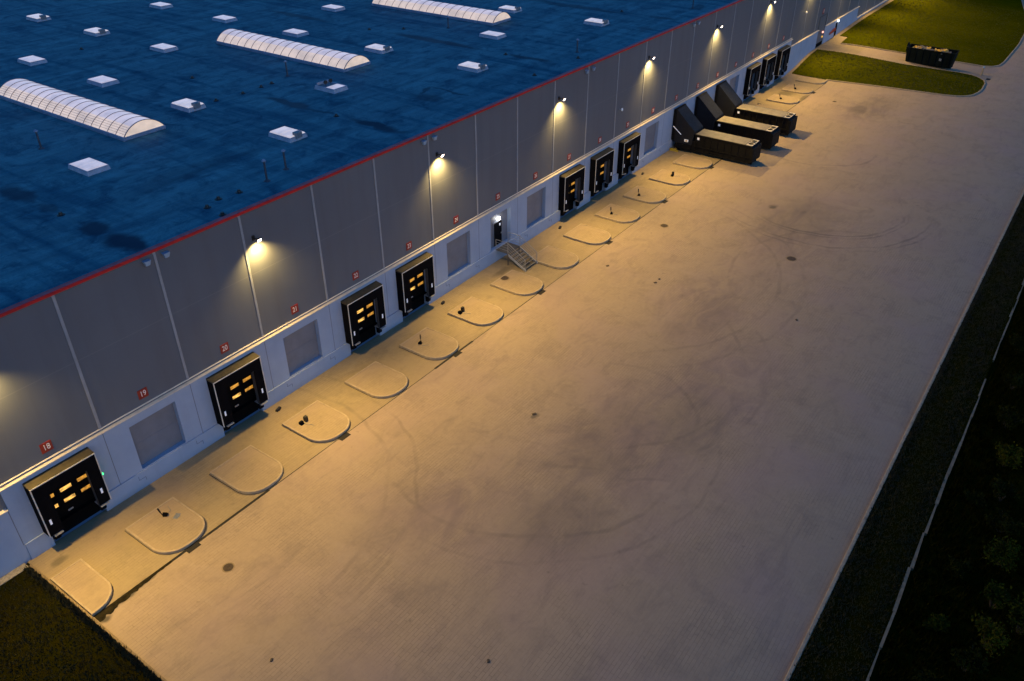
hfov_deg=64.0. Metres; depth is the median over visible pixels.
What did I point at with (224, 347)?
number sign
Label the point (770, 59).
dock shelter
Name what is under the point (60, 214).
roof drain
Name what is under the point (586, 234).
kerbed island
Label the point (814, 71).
lawn
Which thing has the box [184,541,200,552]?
drain grate
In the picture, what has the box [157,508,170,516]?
wheel chock
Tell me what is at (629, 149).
door
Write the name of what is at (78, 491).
door
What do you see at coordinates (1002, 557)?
wild shrub
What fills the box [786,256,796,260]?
manhole cover
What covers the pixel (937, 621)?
wild shrub
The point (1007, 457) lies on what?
wild shrub
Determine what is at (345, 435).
drain grate
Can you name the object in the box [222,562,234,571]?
manhole cover
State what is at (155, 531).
kerbed island
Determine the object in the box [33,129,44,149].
vent pipe
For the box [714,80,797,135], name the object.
waste compactor
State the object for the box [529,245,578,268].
kerbed island
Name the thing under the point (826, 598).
yard kerb
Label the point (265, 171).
vent pipe
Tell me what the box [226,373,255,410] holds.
door
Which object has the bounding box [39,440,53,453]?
number sign
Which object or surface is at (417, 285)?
door
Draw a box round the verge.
[789,195,1023,680]
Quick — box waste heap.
[913,45,951,54]
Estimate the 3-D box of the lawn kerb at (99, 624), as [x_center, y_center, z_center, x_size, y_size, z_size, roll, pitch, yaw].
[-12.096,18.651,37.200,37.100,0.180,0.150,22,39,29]
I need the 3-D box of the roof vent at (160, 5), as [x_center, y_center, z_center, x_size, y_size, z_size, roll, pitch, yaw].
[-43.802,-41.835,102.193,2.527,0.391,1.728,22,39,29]
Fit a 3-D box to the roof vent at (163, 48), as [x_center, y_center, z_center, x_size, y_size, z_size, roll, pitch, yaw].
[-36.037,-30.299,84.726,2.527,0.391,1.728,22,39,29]
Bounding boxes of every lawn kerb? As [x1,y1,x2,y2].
[29,564,166,680]
[819,49,985,96]
[840,0,1023,66]
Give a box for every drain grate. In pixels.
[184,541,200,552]
[338,432,350,440]
[452,350,461,356]
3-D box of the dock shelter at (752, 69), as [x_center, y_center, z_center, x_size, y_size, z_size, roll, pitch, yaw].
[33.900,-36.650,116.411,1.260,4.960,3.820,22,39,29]
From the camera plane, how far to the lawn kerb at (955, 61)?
136.98 m
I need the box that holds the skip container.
[905,42,959,68]
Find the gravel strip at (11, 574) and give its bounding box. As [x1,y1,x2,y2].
[0,563,27,585]
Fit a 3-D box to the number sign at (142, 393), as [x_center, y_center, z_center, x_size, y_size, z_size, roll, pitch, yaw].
[-22.215,3.186,49.297,0.050,0.640,0.640,22,39,29]
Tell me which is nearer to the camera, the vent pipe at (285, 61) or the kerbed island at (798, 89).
the vent pipe at (285, 61)
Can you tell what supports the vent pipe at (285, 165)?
on the warehouse
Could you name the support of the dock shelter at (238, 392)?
attached to the warehouse
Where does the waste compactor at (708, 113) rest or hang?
on the yard paving
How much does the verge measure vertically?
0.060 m
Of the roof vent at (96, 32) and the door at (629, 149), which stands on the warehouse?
the roof vent at (96, 32)
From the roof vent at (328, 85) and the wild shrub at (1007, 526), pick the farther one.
the roof vent at (328, 85)
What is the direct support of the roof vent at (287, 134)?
on the warehouse
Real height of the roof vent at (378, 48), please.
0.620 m
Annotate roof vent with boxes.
[17,55,47,65]
[26,14,51,21]
[68,157,110,175]
[83,27,110,36]
[87,75,119,87]
[149,2,172,8]
[149,43,178,52]
[171,98,206,112]
[212,15,237,22]
[268,126,307,142]
[282,28,308,37]
[315,79,347,93]
[321,4,345,11]
[364,44,392,53]
[457,61,487,72]
[479,31,506,39]
[497,5,521,12]
[583,18,608,26]
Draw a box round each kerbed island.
[50,558,113,616]
[125,497,205,554]
[209,445,283,494]
[282,400,350,442]
[344,361,407,398]
[399,327,458,359]
[447,297,503,325]
[490,270,543,295]
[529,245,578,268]
[563,224,610,244]
[594,204,639,222]
[623,186,665,203]
[648,169,689,185]
[672,154,711,168]
[757,104,783,110]
[766,94,798,103]
[781,84,812,93]
[795,76,827,83]
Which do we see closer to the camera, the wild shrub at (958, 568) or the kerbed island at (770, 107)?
the wild shrub at (958, 568)
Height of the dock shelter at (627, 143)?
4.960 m
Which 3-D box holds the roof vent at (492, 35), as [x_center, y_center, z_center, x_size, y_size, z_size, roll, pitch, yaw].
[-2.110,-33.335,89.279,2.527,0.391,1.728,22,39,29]
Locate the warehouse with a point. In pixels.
(130, 274)
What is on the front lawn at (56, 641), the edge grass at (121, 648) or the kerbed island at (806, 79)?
the edge grass at (121, 648)
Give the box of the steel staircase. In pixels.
[496,232,537,271]
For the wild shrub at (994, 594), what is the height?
1.797 m
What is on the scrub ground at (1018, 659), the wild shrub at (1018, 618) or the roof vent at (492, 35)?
the wild shrub at (1018, 618)
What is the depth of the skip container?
130.66 m
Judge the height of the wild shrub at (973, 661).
1.541 m
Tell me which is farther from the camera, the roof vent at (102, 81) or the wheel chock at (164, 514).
the roof vent at (102, 81)
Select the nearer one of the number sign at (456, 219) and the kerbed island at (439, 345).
the kerbed island at (439, 345)
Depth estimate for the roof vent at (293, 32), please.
89.79 m
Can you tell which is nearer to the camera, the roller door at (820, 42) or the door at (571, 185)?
the door at (571, 185)
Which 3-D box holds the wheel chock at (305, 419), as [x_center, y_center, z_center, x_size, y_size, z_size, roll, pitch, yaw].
[-14.099,5.619,56.340,0.990,0.380,0.676,22,39,29]
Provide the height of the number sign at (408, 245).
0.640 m
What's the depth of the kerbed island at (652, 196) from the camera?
89.00 m
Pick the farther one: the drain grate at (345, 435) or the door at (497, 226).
the door at (497, 226)
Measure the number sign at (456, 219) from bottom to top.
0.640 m
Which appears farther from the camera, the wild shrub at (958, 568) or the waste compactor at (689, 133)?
the waste compactor at (689, 133)
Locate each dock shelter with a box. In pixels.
[22,447,111,539]
[206,352,268,430]
[341,281,386,349]
[395,252,435,316]
[558,164,584,216]
[589,147,614,196]
[617,132,640,179]
[743,62,761,99]
[759,53,776,89]
[774,45,790,79]
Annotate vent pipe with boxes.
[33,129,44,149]
[261,159,270,181]
[281,149,288,169]
[284,60,289,76]
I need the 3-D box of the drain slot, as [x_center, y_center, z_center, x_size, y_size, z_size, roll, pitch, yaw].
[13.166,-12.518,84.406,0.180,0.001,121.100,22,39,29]
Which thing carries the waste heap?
in the skip container
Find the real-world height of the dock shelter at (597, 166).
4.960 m
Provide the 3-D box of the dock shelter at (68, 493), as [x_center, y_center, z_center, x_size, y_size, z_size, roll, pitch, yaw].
[-25.453,9.083,47.270,1.260,4.960,3.910,22,39,29]
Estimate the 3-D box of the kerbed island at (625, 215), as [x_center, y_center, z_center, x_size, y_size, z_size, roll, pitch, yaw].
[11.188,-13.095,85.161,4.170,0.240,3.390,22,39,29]
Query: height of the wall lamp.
0.320 m
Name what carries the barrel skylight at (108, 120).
on the warehouse
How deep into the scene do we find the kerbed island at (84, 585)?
44.82 m
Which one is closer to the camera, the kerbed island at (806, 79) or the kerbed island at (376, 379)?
the kerbed island at (376, 379)
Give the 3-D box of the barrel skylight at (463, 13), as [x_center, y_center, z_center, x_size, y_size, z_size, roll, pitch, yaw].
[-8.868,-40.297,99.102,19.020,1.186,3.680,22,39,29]
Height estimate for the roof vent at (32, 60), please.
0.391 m
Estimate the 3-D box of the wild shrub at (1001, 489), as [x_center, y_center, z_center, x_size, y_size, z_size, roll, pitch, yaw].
[30.200,9.167,50.466,1.816,1.610,1.698,2,33,3]
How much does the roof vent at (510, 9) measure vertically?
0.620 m
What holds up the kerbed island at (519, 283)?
on the yard paving
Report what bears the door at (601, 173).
in the dock shelter at (597, 166)
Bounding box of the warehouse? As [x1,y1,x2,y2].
[0,0,887,577]
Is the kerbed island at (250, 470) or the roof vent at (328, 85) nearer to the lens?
the kerbed island at (250, 470)
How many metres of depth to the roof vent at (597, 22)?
93.75 m
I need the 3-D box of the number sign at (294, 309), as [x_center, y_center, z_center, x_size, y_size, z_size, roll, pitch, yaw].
[-15.229,-2.197,57.435,0.050,0.640,0.640,22,39,29]
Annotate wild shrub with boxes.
[922,612,949,631]
[946,554,972,578]
[950,641,988,673]
[971,610,1012,658]
[979,579,1011,610]
[982,535,1022,572]
[984,505,1023,537]
[990,474,1019,501]
[994,441,1023,469]
[995,404,1023,429]
[1002,592,1023,634]
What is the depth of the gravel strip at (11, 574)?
45.64 m
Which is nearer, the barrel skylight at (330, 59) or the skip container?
the barrel skylight at (330, 59)
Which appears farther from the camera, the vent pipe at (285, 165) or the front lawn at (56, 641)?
the vent pipe at (285, 165)
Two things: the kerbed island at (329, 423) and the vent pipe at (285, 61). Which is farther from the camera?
the vent pipe at (285, 61)
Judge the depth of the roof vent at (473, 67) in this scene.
78.06 m
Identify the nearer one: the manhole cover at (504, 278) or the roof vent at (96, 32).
the manhole cover at (504, 278)
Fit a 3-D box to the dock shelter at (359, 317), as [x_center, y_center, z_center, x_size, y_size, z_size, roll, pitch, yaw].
[-11.507,-1.662,63.515,1.260,4.960,3.820,22,39,29]
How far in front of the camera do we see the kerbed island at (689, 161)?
97.08 m
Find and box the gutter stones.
[866,280,1023,680]
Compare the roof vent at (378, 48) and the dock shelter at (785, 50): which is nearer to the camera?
the roof vent at (378, 48)
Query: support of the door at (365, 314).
in the dock shelter at (359, 317)
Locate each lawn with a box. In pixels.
[0,567,157,680]
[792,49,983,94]
[840,0,1023,65]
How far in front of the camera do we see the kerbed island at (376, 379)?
60.59 m
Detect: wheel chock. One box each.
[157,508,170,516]
[299,415,313,425]
[458,306,469,313]
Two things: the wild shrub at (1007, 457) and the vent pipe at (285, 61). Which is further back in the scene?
the vent pipe at (285, 61)
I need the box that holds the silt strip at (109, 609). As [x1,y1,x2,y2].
[94,561,171,621]
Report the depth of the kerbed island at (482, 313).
68.73 m
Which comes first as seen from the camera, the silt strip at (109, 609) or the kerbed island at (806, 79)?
the silt strip at (109, 609)
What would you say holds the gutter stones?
on the ground at (950, 586)
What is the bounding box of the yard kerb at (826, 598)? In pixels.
[784,190,1023,680]
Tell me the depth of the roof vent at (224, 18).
95.54 m
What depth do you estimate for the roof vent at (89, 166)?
56.97 m
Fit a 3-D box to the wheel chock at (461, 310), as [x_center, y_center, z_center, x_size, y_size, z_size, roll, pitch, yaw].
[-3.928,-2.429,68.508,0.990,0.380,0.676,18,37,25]
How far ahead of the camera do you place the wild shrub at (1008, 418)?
55.80 m
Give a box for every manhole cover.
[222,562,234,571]
[500,276,509,280]
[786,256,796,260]
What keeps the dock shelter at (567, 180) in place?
attached to the warehouse
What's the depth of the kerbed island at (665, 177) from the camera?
92.99 m
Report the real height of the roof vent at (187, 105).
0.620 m
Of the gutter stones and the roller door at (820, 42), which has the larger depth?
the roller door at (820, 42)
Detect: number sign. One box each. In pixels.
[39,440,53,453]
[137,387,148,399]
[220,342,229,353]
[291,303,298,314]
[352,270,358,280]
[406,241,411,250]
[454,215,458,223]
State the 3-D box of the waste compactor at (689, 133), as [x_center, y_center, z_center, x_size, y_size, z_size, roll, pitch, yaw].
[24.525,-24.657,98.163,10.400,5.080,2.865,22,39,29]
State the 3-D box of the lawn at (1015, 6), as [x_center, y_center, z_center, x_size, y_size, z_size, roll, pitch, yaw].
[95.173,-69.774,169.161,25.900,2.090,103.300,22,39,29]
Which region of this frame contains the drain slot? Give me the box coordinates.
[107,83,825,606]
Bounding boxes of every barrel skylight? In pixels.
[0,78,165,141]
[216,28,370,72]
[371,0,510,25]
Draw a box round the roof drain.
[57,211,64,216]
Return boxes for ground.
[10,286,1023,680]
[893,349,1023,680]
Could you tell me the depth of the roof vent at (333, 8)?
100.46 m
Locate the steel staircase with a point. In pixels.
(507, 248)
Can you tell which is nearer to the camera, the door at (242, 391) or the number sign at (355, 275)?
the door at (242, 391)
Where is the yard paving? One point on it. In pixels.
(678, 476)
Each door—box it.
[49,472,94,518]
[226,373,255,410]
[357,300,375,331]
[410,270,424,299]
[493,219,501,246]
[569,180,575,200]
[599,162,604,182]
[626,146,631,165]
[815,13,827,47]
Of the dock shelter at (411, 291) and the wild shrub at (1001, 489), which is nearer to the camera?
the wild shrub at (1001, 489)
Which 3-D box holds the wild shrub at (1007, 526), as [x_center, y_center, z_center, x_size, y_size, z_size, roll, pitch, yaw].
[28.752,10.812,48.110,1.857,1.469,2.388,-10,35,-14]
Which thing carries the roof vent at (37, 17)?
on the warehouse
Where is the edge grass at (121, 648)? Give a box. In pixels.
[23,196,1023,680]
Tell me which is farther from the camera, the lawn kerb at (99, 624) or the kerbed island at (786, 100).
the kerbed island at (786, 100)
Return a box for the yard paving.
[28,0,1023,680]
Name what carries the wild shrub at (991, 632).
on the scrub ground at (1018, 659)
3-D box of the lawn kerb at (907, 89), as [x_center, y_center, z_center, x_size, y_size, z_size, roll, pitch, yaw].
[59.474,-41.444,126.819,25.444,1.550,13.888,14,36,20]
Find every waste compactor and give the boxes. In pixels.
[671,104,761,164]
[694,91,780,149]
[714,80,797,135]

